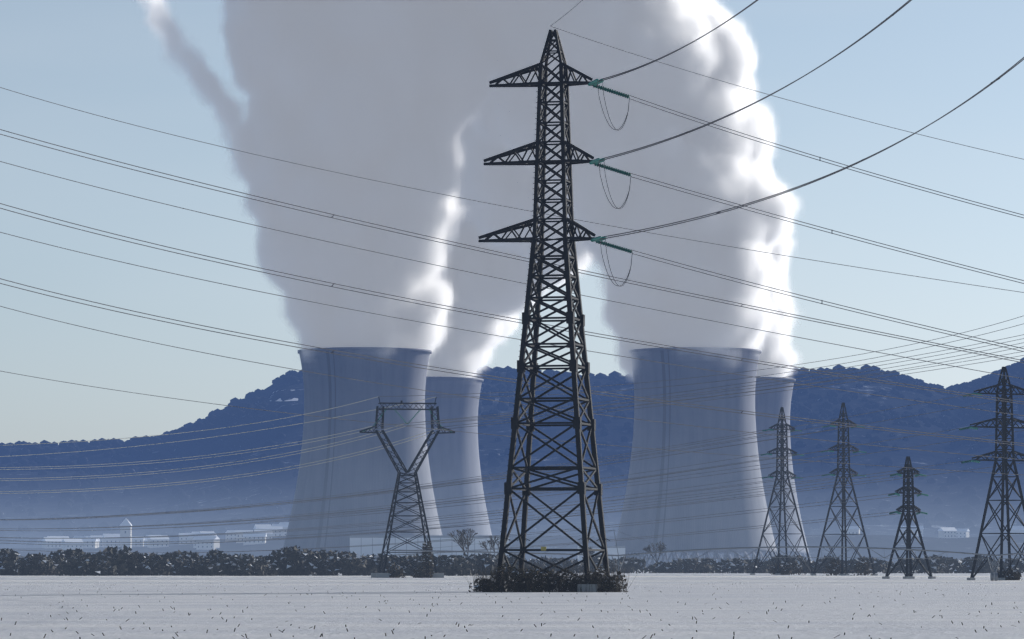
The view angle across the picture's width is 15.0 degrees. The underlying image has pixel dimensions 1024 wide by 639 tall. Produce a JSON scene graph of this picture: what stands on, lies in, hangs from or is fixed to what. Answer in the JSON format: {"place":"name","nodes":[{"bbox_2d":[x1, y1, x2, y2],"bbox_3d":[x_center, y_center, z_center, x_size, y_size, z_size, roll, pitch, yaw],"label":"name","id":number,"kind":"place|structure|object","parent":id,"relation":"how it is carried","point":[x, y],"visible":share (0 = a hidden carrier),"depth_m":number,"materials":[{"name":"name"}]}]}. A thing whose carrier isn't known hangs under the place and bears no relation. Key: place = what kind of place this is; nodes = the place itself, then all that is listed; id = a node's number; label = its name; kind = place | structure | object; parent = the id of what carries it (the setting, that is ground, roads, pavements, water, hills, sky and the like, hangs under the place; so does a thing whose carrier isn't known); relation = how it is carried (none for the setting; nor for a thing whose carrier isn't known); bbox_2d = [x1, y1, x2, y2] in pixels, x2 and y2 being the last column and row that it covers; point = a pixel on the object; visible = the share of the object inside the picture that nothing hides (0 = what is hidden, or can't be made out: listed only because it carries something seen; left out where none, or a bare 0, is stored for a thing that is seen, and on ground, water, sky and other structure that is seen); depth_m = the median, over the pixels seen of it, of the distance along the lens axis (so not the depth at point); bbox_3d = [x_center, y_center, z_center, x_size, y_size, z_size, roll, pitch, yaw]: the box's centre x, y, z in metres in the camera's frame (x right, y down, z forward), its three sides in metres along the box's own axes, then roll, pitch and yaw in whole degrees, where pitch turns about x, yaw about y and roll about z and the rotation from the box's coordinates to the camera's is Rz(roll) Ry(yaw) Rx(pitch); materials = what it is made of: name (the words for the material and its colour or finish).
{"place":"outdoors","nodes":[
{"label":"outdoors","id":0,"kind":"place"},
{"bbox_2d":[350,535,624,566],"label":"plant building","id":1,"kind":"structure","parent":0,"point":[369,541],"depth_m":1976.76,"materials":[{"name":"white"}]},
{"bbox_2d":[0,569,1023,638],"bbox_3d":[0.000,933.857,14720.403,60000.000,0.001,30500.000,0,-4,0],"label":"snow field","id":2,"kind":"structure","parent":0,"point":[27,608],"depth_m":182.10,"materials":[{"name":"white snow"}]},
{"bbox_2d":[281,347,441,564],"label":"cooling tower","id":3,"kind":"structure","parent":2,"relation":"on","point":[369,471],"depth_m":2272.17,"materials":[{"name":"concrete"}]},
{"bbox_2d":[360,397,454,577],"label":"transmission tower","id":4,"kind":"structure","parent":2,"relation":"on","point":[424,521],"depth_m":649.28,"materials":[{"name":"grey metal"}]},
{"bbox_2d":[425,377,491,534],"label":"cooling tower","id":5,"kind":"structure","parent":2,"relation":"on","point":[453,457],"depth_m":2628.61,"materials":[{"name":"concrete"}]},
{"bbox_2d":[1,582,1019,638],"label":"field stubble","id":6,"kind":"object","parent":2,"relation":"on","point":[502,616],"visible":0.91,"depth_m":143.79,"materials":[{"name":"brown plant"}]},
{"bbox_2d":[0,528,1023,575],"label":"hedge bushes","id":7,"kind":"object","parent":2,"relation":"on","point":[111,561],"visible":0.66,"depth_m":794.00,"materials":[{"name":"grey plant"}]},
{"bbox_2d":[478,29,609,591],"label":"pylon","id":8,"kind":"object","parent":2,"relation":"on","point":[571,320],"visible":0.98,"depth_m":300.62,"materials":[{"name":"metal"}]},
{"bbox_2d":[0,0,1023,557],"bbox_3d":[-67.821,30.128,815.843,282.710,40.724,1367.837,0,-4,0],"label":"power lines","id":9,"kind":"object","parent":8,"relation":"attached to","point":[460,516],"visible":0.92,"depth_m":418.89,"materials":[{"name":"grey metal"}]},
{"bbox_2d":[588,79,632,252],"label":"insulators","id":10,"kind":"object","parent":8,"relation":"attached to","point":[596,161],"visible":0.97,"depth_m":301.10,"materials":[{"name":"grey glass"}]},
{"bbox_2d":[615,347,777,568],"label":"cooling tower","id":11,"kind":"structure","parent":2,"relation":"on","point":[653,435],"depth_m":2271.68,"materials":[{"name":"concrete"}]},
{"bbox_2d":[382,540,1022,591],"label":"bushes","id":12,"kind":"object","parent":2,"relation":"on","point":[548,583],"visible":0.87,"depth_m":295.06,"materials":[{"name":"brown plant"}]},
{"bbox_2d":[390,530,1023,580],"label":"bushes","id":13,"kind":"object","parent":2,"relation":"on","point":[993,576],"visible":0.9,"depth_m":519.01,"materials":[{"name":"leaves"},{"name":"wood"}]},
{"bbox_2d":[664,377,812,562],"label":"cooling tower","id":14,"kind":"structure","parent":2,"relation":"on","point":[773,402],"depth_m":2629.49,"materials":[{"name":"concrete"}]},
{"bbox_2d":[750,407,812,574],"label":"pylon","id":15,"kind":"object","parent":2,"relation":"on","point":[786,449],"visible":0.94,"depth_m":849.34,"materials":[{"name":"metal"}]},
{"bbox_2d":[811,403,877,575],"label":"pylon","id":16,"kind":"object","parent":2,"relation":"on","point":[843,438],"visible":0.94,"depth_m":799.25,"materials":[{"name":"metal"}]},
{"bbox_2d":[882,456,935,578],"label":"pylon","id":17,"kind":"object","parent":2,"relation":"on","point":[908,507],"visible":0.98,"depth_m":599.03,"materials":[{"name":"metal"}]},
{"bbox_2d":[959,367,1023,579],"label":"pylon","id":18,"kind":"object","parent":2,"relation":"on","point":[1005,422],"visible":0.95,"depth_m":539.64,"materials":[{"name":"metal"}]},
{"bbox_2d":[0,368,1023,565],"bbox_3d":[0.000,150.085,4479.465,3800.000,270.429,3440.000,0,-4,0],"label":"hill terrain","id":19,"kind":"structure","parent":0,"point":[149,498],"depth_m":3859.43,"materials":[{"name":"blue plant"}]},
{"bbox_2d":[270,390,297,400],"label":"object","id":20,"kind":"structure","parent":19,"relation":"on","point":[294,399],"depth_m":4391.85,"materials":[{"name":"white"}]},
{"bbox_2d":[0,357,1023,545],"bbox_3d":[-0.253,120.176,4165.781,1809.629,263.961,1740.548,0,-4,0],"label":"hill trees","id":21,"kind":"object","parent":19,"relation":"on","point":[256,396],"visible":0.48,"depth_m":4260.32,"materials":[{"name":"plant"}]},
{"bbox_2d":[42,518,1023,550],"bbox_3d":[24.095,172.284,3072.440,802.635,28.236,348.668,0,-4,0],"label":"village houses","id":22,"kind":"structure","parent":19,"relation":"on","point":[948,532],"depth_m":2975.18,"materials":[{"name":"beige"}]},
{"bbox_2d":[0,576,1023,576],"bbox_3d":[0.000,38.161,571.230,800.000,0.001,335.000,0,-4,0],"label":"field margin strips","id":23,"kind":"object","parent":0,"point":[473,576],"depth_m":720.24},
{"bbox_2d":[0,0,1023,444],"label":"sky","id":24,"kind":"structure","parent":0,"point":[397,92],"materials":[{"name":"blue"}]}
]}

